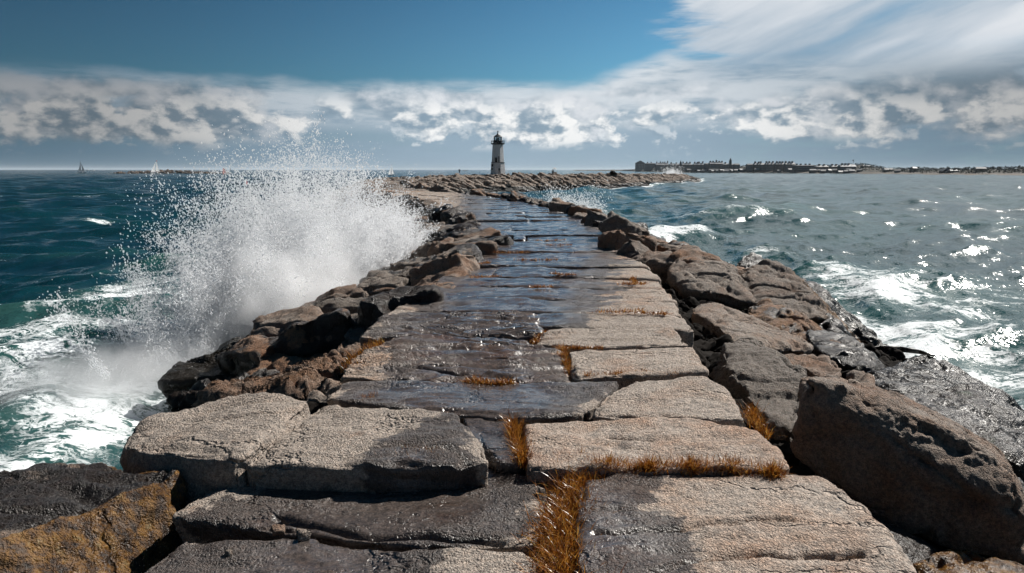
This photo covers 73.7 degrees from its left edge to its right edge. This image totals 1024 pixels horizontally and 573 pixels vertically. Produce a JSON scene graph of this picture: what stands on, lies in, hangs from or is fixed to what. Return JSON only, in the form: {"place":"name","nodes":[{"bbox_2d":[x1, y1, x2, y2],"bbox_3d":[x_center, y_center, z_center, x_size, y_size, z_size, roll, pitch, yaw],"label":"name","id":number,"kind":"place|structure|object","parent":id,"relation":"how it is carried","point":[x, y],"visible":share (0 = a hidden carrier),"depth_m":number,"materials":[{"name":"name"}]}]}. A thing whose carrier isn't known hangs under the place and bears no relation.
{"place":"outdoors","nodes":[
{"label":"outdoors","id":0,"kind":"place"},
{"bbox_2d":[0,170,1023,471],"bbox_3d":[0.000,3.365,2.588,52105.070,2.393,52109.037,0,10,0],"label":"sea","id":1,"kind":"structure","parent":0,"point":[930,264],"depth_m":30.46,"materials":[{"name":"liquid"}]},
{"bbox_2d":[0,305,253,425],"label":"wave spray","id":2,"kind":"object","parent":1,"relation":"on","point":[23,377],"visible":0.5,"depth_m":11.99,"materials":[{"name":"white liquid"}]},
{"bbox_2d":[114,169,222,173],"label":"islet rocks","id":3,"kind":"object","parent":1,"relation":"in","point":[166,171],"visible":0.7,"depth_m":675.30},
{"bbox_2d":[30,110,451,381],"bbox_3d":[-5.054,-1.632,17.031,7.106,5.472,12.544,0,10,0],"label":"wave spray","id":4,"kind":"object","parent":1,"relation":"on","point":[299,260],"visible":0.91,"depth_m":15.36,"materials":[{"name":"white liquid"}]},
{"bbox_2d":[523,180,613,214],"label":"wave spray","id":5,"kind":"object","parent":1,"relation":"on","point":[581,202],"visible":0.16,"depth_m":55.06,"materials":[{"name":"white liquid"}]},
{"bbox_2d":[874,346,935,356],"bbox_3d":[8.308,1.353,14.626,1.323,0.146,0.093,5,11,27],"label":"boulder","id":6,"kind":"object","parent":1,"relation":"on","point":[910,350],"visible":0.53,"depth_m":14.50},
{"bbox_2d":[0,0,1023,169],"label":"sky","id":7,"kind":"structure","parent":0,"point":[94,84],"materials":[{"name":"blue"}]},
{"bbox_2d":[182,199,1023,572],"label":"ground","id":8,"kind":"structure","parent":0,"point":[800,469],"depth_m":5.97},
{"bbox_2d":[0,462,186,572],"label":"boulder","id":9,"kind":"object","parent":8,"relation":"on","point":[99,517],"visible":0.91,"depth_m":4.09,"materials":[{"name":"stone"}]},
{"bbox_2d":[120,392,309,507],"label":"granite slab","id":10,"kind":"structure","parent":8,"relation":"on","point":[207,447],"depth_m":4.82,"materials":[{"name":"stone"}]},
{"bbox_2d":[165,367,279,411],"bbox_3d":[-3.828,1.920,9.464,1.732,1.463,1.214,0,10,0],"label":"boulder","id":11,"kind":"object","parent":8,"relation":"on","point":[177,401],"visible":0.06,"depth_m":9.13,"materials":[{"name":"stone"}]},
{"bbox_2d":[212,334,250,380],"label":"boulder","id":12,"kind":"object","parent":8,"relation":"on","point":[229,376],"visible":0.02,"depth_m":11.43,"materials":[{"name":"stone"}]},
{"bbox_2d":[157,355,228,411],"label":"boulder","id":13,"kind":"object","parent":12,"relation":"on","point":[180,376],"visible":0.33,"depth_m":11.46,"materials":[{"name":"stone"}]},
{"bbox_2d":[194,337,241,362],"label":"boulder","id":14,"kind":"object","parent":12,"relation":"on","point":[227,345],"visible":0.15,"depth_m":12.31,"materials":[{"name":"stone"}]},
{"bbox_2d":[214,335,277,376],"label":"boulder","id":15,"kind":"object","parent":8,"relation":"on","point":[241,357],"visible":0.38,"depth_m":11.15,"materials":[{"name":"stone"}]},
{"bbox_2d":[191,349,348,406],"bbox_3d":[-2.834,1.622,8.604,2.144,1.248,1.595,-5,11,-27],"label":"boulder","id":16,"kind":"object","parent":8,"relation":"on","point":[301,380],"visible":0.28,"depth_m":8.47,"materials":[{"name":"stone"}]},
{"bbox_2d":[247,353,323,374],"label":"boulder","id":17,"kind":"object","parent":8,"relation":"on","point":[280,362],"visible":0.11,"depth_m":10.58,"materials":[{"name":"stone"}]},
{"bbox_2d":[250,303,323,336],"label":"boulder","id":18,"kind":"object","parent":8,"relation":"on","point":[276,323],"visible":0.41,"depth_m":12.37,"materials":[{"name":"stone"}]},
{"bbox_2d":[273,308,356,356],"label":"boulder","id":19,"kind":"object","parent":8,"relation":"on","point":[325,332],"visible":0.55,"depth_m":10.86,"materials":[{"name":"stone"}]},
{"bbox_2d":[313,297,364,313],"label":"boulder","id":20,"kind":"object","parent":8,"relation":"on","point":[351,305],"visible":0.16,"depth_m":12.83,"materials":[{"name":"stone"}]},
{"bbox_2d":[145,539,541,572],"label":"granite slab","id":21,"kind":"structure","parent":8,"relation":"on","point":[283,556],"depth_m":3.62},
{"bbox_2d":[296,528,311,540],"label":"stone","id":22,"kind":"object","parent":21,"relation":"on","point":[303,534],"visible":1,"depth_m":3.77,"materials":[{"name":"stone"}]},
{"bbox_2d":[172,469,547,556],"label":"granite slab","id":23,"kind":"structure","parent":8,"relation":"on","point":[492,515],"depth_m":4.10,"materials":[{"name":"stone"}]},
{"bbox_2d":[271,524,284,535],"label":"stone","id":24,"kind":"object","parent":23,"relation":"on","point":[277,529],"visible":1,"depth_m":3.86,"materials":[{"name":"stone"}]},
{"bbox_2d":[510,445,627,572],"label":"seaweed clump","id":25,"kind":"object","parent":23,"relation":"on","point":[557,549],"visible":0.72,"depth_m":3.88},
{"bbox_2d":[247,405,487,493],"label":"granite slab","id":26,"kind":"structure","parent":8,"relation":"on","point":[332,448],"depth_m":4.55,"materials":[{"name":"stone"}]},
{"bbox_2d":[359,266,412,283],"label":"boulder","id":27,"kind":"object","parent":8,"relation":"on","point":[404,272],"visible":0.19,"depth_m":15.03,"materials":[{"name":"stone"}]},
{"bbox_2d":[370,282,455,295],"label":"boulder","id":28,"kind":"object","parent":8,"relation":"on","point":[450,285],"visible":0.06,"depth_m":11.87,"materials":[{"name":"stone"}]},
{"bbox_2d":[416,224,455,243],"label":"boulder","id":29,"kind":"object","parent":8,"relation":"on","point":[443,228],"visible":0.19,"depth_m":25.02,"materials":[{"name":"stone"}]},
{"bbox_2d":[415,266,470,285],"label":"boulder","id":30,"kind":"object","parent":8,"relation":"on","point":[454,271],"visible":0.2,"depth_m":13.29,"materials":[{"name":"stone"}]},
{"bbox_2d":[408,252,479,285],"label":"boulder","id":31,"kind":"object","parent":8,"relation":"on","point":[437,265],"visible":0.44,"depth_m":13.89,"materials":[{"name":"stone"}]},
{"bbox_2d":[414,243,483,266],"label":"boulder","id":32,"kind":"object","parent":8,"relation":"on","point":[472,249],"visible":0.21,"depth_m":15.08,"materials":[{"name":"stone"}]},
{"bbox_2d":[359,311,544,352],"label":"granite slab","id":33,"kind":"structure","parent":8,"relation":"on","point":[516,325],"depth_m":8.77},
{"bbox_2d":[442,206,465,221],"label":"boulder","id":34,"kind":"object","parent":8,"relation":"on","point":[450,213],"visible":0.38,"depth_m":30.47,"materials":[{"name":"stone"}]},
{"bbox_2d":[340,334,570,384],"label":"granite slab","id":35,"kind":"structure","parent":8,"relation":"on","point":[438,358],"depth_m":7.10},
{"bbox_2d":[335,335,389,372],"bbox_3d":[-1.643,0.701,7.438,0.484,0.188,1.315,2,10,11],"label":"seaweed clump","id":36,"kind":"object","parent":35,"relation":"on","point":[369,347],"visible":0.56,"depth_m":7.47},
{"bbox_2d":[553,342,575,375],"bbox_3d":[0.572,0.742,7.276,0.243,0.102,1.216,-1,10,-4],"label":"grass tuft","id":37,"kind":"object","parent":35,"relation":"on","point":[564,356],"visible":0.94,"depth_m":7.26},
{"bbox_2d":[437,222,480,237],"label":"boulder","id":38,"kind":"object","parent":8,"relation":"on","point":[461,226],"visible":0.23,"depth_m":24.18,"materials":[{"name":"stone"}]},
{"bbox_2d":[445,212,475,224],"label":"boulder","id":39,"kind":"object","parent":8,"relation":"on","point":[463,217],"visible":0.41,"depth_m":26.92,"materials":[{"name":"stone"}]},
{"bbox_2d":[452,228,482,238],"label":"boulder","id":40,"kind":"object","parent":8,"relation":"on","point":[465,232],"visible":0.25,"depth_m":21.95,"materials":[{"name":"stone"}]},
{"bbox_2d":[327,380,618,473],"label":"granite slab","id":41,"kind":"structure","parent":8,"relation":"on","point":[551,402],"depth_m":5.95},
{"bbox_2d":[460,373,518,385],"bbox_3d":[-0.222,0.871,6.434,0.599,0.112,0.236,2,10,9],"label":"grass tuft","id":42,"kind":"object","parent":41,"relation":"on","point":[497,381],"visible":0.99,"depth_m":6.42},
{"bbox_2d":[454,227,500,240],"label":"boulder","id":43,"kind":"object","parent":8,"relation":"on","point":[490,231],"visible":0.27,"depth_m":20.63,"materials":[{"name":"stone"}]},
{"bbox_2d":[466,268,496,276],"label":"granite slab","id":44,"kind":"structure","parent":8,"relation":"on","point":[483,272],"depth_m":13.74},
{"bbox_2d":[433,203,535,206],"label":"granite slab","id":45,"kind":"structure","parent":8,"relation":"on","point":[500,204],"depth_m":39.19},
{"bbox_2d":[461,207,513,209],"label":"granite slab","id":46,"kind":"structure","parent":8,"relation":"on","point":[486,208],"depth_m":35.52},
{"bbox_2d":[465,235,513,244],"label":"boulder","id":47,"kind":"object","parent":8,"relation":"on","point":[503,240],"visible":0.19,"depth_m":18.42,"materials":[{"name":"stone"}]},
{"bbox_2d":[438,205,540,207],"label":"granite slab","id":48,"kind":"structure","parent":8,"relation":"on","point":[514,206],"depth_m":37.63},
{"bbox_2d":[463,418,524,475],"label":"granite slab","id":49,"kind":"structure","parent":8,"relation":"on","point":[488,435],"depth_m":4.99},
{"bbox_2d":[495,403,537,469],"bbox_3d":[0.039,1.098,5.025,0.340,0.199,0.995,-1,10,-4],"label":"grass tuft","id":50,"kind":"object","parent":49,"relation":"on","point":[513,429],"visible":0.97,"depth_m":4.99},
{"bbox_2d":[491,131,504,174],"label":"lighthouse","id":51,"kind":"object","parent":8,"relation":"on","point":[497,164],"visible":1,"depth_m":137.51,"materials":[{"name":"paint"}]},
{"bbox_2d":[476,217,528,221],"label":"granite slab","id":52,"kind":"structure","parent":8,"relation":"on","point":[508,219],"depth_m":27.27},
{"bbox_2d":[462,209,548,210],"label":"granite slab","id":53,"kind":"structure","parent":8,"relation":"on","point":[510,210],"depth_m":34.32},
{"bbox_2d":[332,172,701,211],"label":"rubble mound","id":54,"kind":"object","parent":8,"relation":"on","point":[502,182],"visible":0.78,"depth_m":132.31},
{"bbox_2d":[487,213,564,216],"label":"granite slab","id":55,"kind":"structure","parent":8,"relation":"on","point":[519,214],"depth_m":31.42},
{"bbox_2d":[478,220,580,223],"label":"granite slab","id":56,"kind":"structure","parent":8,"relation":"on","point":[541,222],"depth_m":26.70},
{"bbox_2d":[477,223,584,227],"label":"granite slab","id":57,"kind":"structure","parent":8,"relation":"on","point":[510,225],"depth_m":24.96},
{"bbox_2d":[396,296,681,317],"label":"granite slab","id":58,"kind":"structure","parent":8,"relation":"on","point":[461,304],"depth_m":10.18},
{"bbox_2d":[521,211,562,212],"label":"granite slab","id":59,"kind":"structure","parent":8,"relation":"on","point":[541,212],"depth_m":32.58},
{"bbox_2d":[549,201,574,213],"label":"boulder","id":60,"kind":"object","parent":59,"relation":"on","point":[554,206],"visible":0.52,"depth_m":33.09,"materials":[{"name":"stone"}]},
{"bbox_2d":[525,214,571,217],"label":"granite slab","id":61,"kind":"structure","parent":8,"relation":"on","point":[546,215],"depth_m":29.33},
{"bbox_2d":[568,206,601,215],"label":"boulder","id":62,"kind":"object","parent":61,"relation":"on","point":[572,211],"visible":0.49,"depth_m":29.40,"materials":[{"name":"stone"}]},
{"bbox_2d":[437,276,662,289],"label":"granite slab","id":63,"kind":"structure","parent":8,"relation":"on","point":[579,283],"depth_m":12.35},
{"bbox_2d":[499,229,601,240],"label":"granite slab","id":64,"kind":"structure","parent":8,"relation":"on","point":[573,232],"depth_m":21.55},
{"bbox_2d":[527,217,581,221],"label":"granite slab","id":65,"kind":"structure","parent":8,"relation":"on","point":[552,219],"depth_m":27.69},
{"bbox_2d":[511,226,598,230],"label":"granite slab","id":66,"kind":"structure","parent":8,"relation":"on","point":[523,228],"depth_m":23.12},
{"bbox_2d":[513,240,597,245],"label":"granite slab","id":67,"kind":"structure","parent":8,"relation":"on","point":[575,243],"depth_m":18.89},
{"bbox_2d":[497,244,617,252],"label":"granite slab","id":68,"kind":"structure","parent":8,"relation":"on","point":[516,248],"depth_m":17.10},
{"bbox_2d":[482,252,633,259],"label":"granite slab","id":69,"kind":"structure","parent":8,"relation":"on","point":[612,256],"depth_m":16.17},
{"bbox_2d":[440,286,677,306],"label":"granite slab","id":70,"kind":"structure","parent":8,"relation":"on","point":[561,294],"depth_m":11.18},
{"bbox_2d":[527,236,597,241],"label":"granite slab","id":71,"kind":"structure","parent":8,"relation":"on","point":[573,238],"depth_m":20.34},
{"bbox_2d":[477,258,650,270],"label":"granite slab","id":72,"kind":"structure","parent":8,"relation":"on","point":[588,263],"depth_m":14.50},
{"bbox_2d":[493,266,660,284],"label":"granite slab","id":73,"kind":"structure","parent":8,"relation":"on","point":[626,274],"depth_m":13.29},
{"bbox_2d":[584,209,606,225],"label":"boulder","id":74,"kind":"object","parent":8,"relation":"on","point":[591,216],"visible":0.23,"depth_m":24.43,"materials":[{"name":"stone"}]},
{"bbox_2d":[307,209,912,464],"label":"rocks","id":75,"kind":"object","parent":8,"relation":"on","point":[891,357],"visible":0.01,"depth_m":9.97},
{"bbox_2d":[306,378,341,403],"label":"boulder","id":76,"kind":"object","parent":75,"relation":"on","point":[330,385],"visible":0.3,"depth_m":7.72,"materials":[{"name":"stone"}]},
{"bbox_2d":[300,284,369,306],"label":"boulder","id":77,"kind":"object","parent":75,"relation":"on","point":[351,291],"visible":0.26,"depth_m":14.21,"materials":[{"name":"stone"}]},
{"bbox_2d":[336,325,365,357],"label":"boulder","id":78,"kind":"object","parent":75,"relation":"on","point":[353,335],"visible":0.28,"depth_m":10.27,"materials":[{"name":"stone"}]},
{"bbox_2d":[357,276,410,295],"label":"boulder","id":79,"kind":"object","parent":75,"relation":"on","point":[372,284],"visible":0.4,"depth_m":14.34,"materials":[{"name":"stone"}]},
{"bbox_2d":[357,284,443,330],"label":"boulder","id":80,"kind":"object","parent":75,"relation":"on","point":[371,310],"visible":0.5,"depth_m":10.53,"materials":[{"name":"stone"}]},
{"bbox_2d":[390,257,426,270],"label":"boulder","id":81,"kind":"object","parent":75,"relation":"on","point":[402,264],"visible":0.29,"depth_m":17.33,"materials":[{"name":"stone"}]},
{"bbox_2d":[405,242,430,259],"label":"boulder","id":82,"kind":"object","parent":75,"relation":"on","point":[421,251],"visible":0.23,"depth_m":19.20,"materials":[{"name":"stone"}]},
{"bbox_2d":[427,240,496,255],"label":"boulder","id":83,"kind":"object","parent":75,"relation":"on","point":[489,247],"visible":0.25,"depth_m":16.42,"materials":[{"name":"stone"}]},
{"bbox_2d":[507,190,527,201],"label":"boulder","id":84,"kind":"object","parent":75,"relation":"on","point":[514,196],"visible":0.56,"depth_m":43.90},
{"bbox_2d":[597,230,656,251],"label":"boulder","id":85,"kind":"object","parent":75,"relation":"on","point":[616,239],"visible":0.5,"depth_m":17.11,"materials":[{"name":"stone"}]},
{"bbox_2d":[631,250,673,283],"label":"boulder","id":86,"kind":"object","parent":75,"relation":"on","point":[658,263],"visible":0.43,"depth_m":15.29,"materials":[{"name":"stone"}]},
{"bbox_2d":[537,325,687,379],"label":"granite slab","id":87,"kind":"structure","parent":8,"relation":"on","point":[642,337],"depth_m":8.07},
{"bbox_2d":[535,312,693,347],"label":"granite slab","id":88,"kind":"structure","parent":8,"relation":"on","point":[680,326],"depth_m":9.10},
{"bbox_2d":[598,211,650,235],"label":"boulder","id":89,"kind":"object","parent":8,"relation":"on","point":[613,221],"visible":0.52,"depth_m":19.53,"materials":[{"name":"stone"}]},
{"bbox_2d":[616,239,649,257],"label":"boulder","id":90,"kind":"object","parent":8,"relation":"on","point":[630,248],"visible":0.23,"depth_m":16.23,"materials":[{"name":"stone"}]},
{"bbox_2d":[569,347,708,389],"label":"granite slab","id":91,"kind":"structure","parent":8,"relation":"on","point":[659,362],"depth_m":6.88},
{"bbox_2d":[523,417,789,539],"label":"granite slab","id":92,"kind":"structure","parent":8,"relation":"on","point":[666,437],"depth_m":4.84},
{"bbox_2d":[593,376,742,426],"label":"granite slab","id":93,"kind":"structure","parent":8,"relation":"on","point":[704,398],"depth_m":5.76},
{"bbox_2d":[736,401,780,440],"bbox_3d":[2.050,1.083,5.709,0.333,0.179,0.752,2,10,10],"label":"seaweed clump","id":94,"kind":"object","parent":93,"relation":"on","point":[753,417],"visible":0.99,"depth_m":5.70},
{"bbox_2d":[669,245,746,274],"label":"boulder","id":95,"kind":"object","parent":8,"relation":"on","point":[695,252],"visible":0.13,"depth_m":15.27,"materials":[{"name":"stone"}]},
{"bbox_2d":[666,256,755,308],"bbox_3d":[4.422,-0.048,14.747,2.278,1.099,2.239,0,10,0],"label":"boulder","id":96,"kind":"object","parent":8,"relation":"on","point":[715,281],"visible":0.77,"depth_m":14.11,"materials":[{"name":"stone"}]},
{"bbox_2d":[574,473,916,572],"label":"granite slab","id":97,"kind":"structure","parent":8,"relation":"on","point":[661,523],"depth_m":3.78,"materials":[{"name":"stone"}]},
{"bbox_2d":[579,451,794,480],"bbox_3d":[1.120,1.182,4.503,1.447,0.150,0.372,0,10,0],"label":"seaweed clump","id":98,"kind":"object","parent":97,"relation":"on","point":[770,469],"visible":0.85,"depth_m":4.51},
{"bbox_2d":[691,302,813,354],"bbox_3d":[3.757,0.742,10.822,1.426,0.613,2.362,-1,10,-8],"label":"boulder","id":99,"kind":"object","parent":8,"relation":"on","point":[718,320],"visible":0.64,"depth_m":10.48,"materials":[{"name":"stone"}]},
{"bbox_2d":[709,337,806,443],"bbox_3d":[2.915,1.262,7.835,1.293,0.784,2.801,0,10,0],"label":"boulder","id":100,"kind":"object","parent":8,"relation":"on","point":[748,370],"visible":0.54,"depth_m":7.63,"materials":[{"name":"stone"}]},
{"bbox_2d":[748,298,840,342],"bbox_3d":[5.186,0.856,12.473,1.525,0.857,2.580,-6,11,-30],"label":"boulder","id":101,"kind":"object","parent":8,"relation":"on","point":[783,317],"visible":0.45,"depth_m":12.58,"materials":[{"name":"stone"}]},
{"bbox_2d":[740,259,860,342],"bbox_3d":[6.200,0.458,14.821,2.974,1.849,3.551,0,10,0],"label":"boulder","id":102,"kind":"object","parent":8,"relation":"on","point":[777,282],"visible":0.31,"depth_m":14.37,"materials":[{"name":"stone"}]},
{"bbox_2d":[785,353,847,382],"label":"boulder","id":103,"kind":"object","parent":8,"relation":"on","point":[813,365],"visible":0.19,"depth_m":9.09,"materials":[{"name":"stone"}]},
{"bbox_2d":[818,313,856,340],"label":"boulder","id":104,"kind":"object","parent":8,"relation":"on","point":[832,324],"visible":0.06,"depth_m":13.11,"materials":[{"name":"stone"}]},
{"bbox_2d":[801,278,876,336],"bbox_3d":[7.632,0.607,17.606,2.242,1.420,2.677,-4,10,-21],"label":"boulder","id":105,"kind":"object","parent":8,"relation":"on","point":[835,306],"visible":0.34,"depth_m":16.74,"materials":[{"name":"stone"}]},
{"bbox_2d":[806,330,884,372],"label":"boulder","id":106,"kind":"object","parent":8,"relation":"on","point":[848,352],"visible":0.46,"depth_m":10.58,"materials":[{"name":"stone"}]},
{"bbox_2d":[845,370,875,385],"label":"boulder","id":107,"kind":"object","parent":8,"relation":"on","point":[856,377],"visible":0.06,"depth_m":8.85,"materials":[{"name":"stone"}]},
{"bbox_2d":[837,314,888,345],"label":"boulder","id":108,"kind":"object","parent":8,"relation":"on","point":[859,331],"visible":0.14,"depth_m":15.23,"materials":[{"name":"stone"}]},
{"bbox_2d":[868,509,938,563],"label":"boulder","id":109,"kind":"object","parent":8,"relation":"on","point":[915,548],"visible":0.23,"depth_m":4.85,"materials":[{"name":"stone"}]},
{"bbox_2d":[790,376,1023,564],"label":"boulder","id":110,"kind":"object","parent":8,"relation":"on","point":[905,463],"visible":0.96,"depth_m":5.27,"materials":[{"name":"stone"}]},
{"bbox_2d":[867,355,1023,410],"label":"boulder","id":111,"kind":"object","parent":8,"relation":"on","point":[917,374],"visible":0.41,"depth_m":9.52,"materials":[{"name":"stone"}]},
{"bbox_2d":[905,382,1023,481],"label":"boulder","id":112,"kind":"object","parent":8,"relation":"on","point":[997,422],"visible":0.15,"depth_m":8.01,"materials":[{"name":"stone"}]},
{"bbox_2d":[913,549,1023,572],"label":"boulder","id":113,"kind":"object","parent":8,"relation":"on","point":[954,561],"visible":0.94,"depth_m":4.61,"materials":[{"name":"stone"}]},
{"bbox_2d":[737,252,762,267],"bbox_3d":[6.950,0.058,18.568,1.848,1.836,2.272,5,11,27],"label":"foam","id":114,"kind":"object","parent":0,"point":[750,259],"visible":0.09,"depth_m":18.74,"materials":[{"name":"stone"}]},
{"bbox_2d":[573,164,1023,174],"bbox_3d":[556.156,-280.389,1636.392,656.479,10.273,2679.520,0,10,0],"label":"coast terrain","id":115,"kind":"structure","parent":0,"point":[871,171],"depth_m":645.27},
{"bbox_2d":[654,162,1023,173],"bbox_3d":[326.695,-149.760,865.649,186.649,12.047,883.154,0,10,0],"label":"scrub","id":116,"kind":"object","parent":115,"relation":"on","point":[987,170],"visible":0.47,"depth_m":571.03,"materials":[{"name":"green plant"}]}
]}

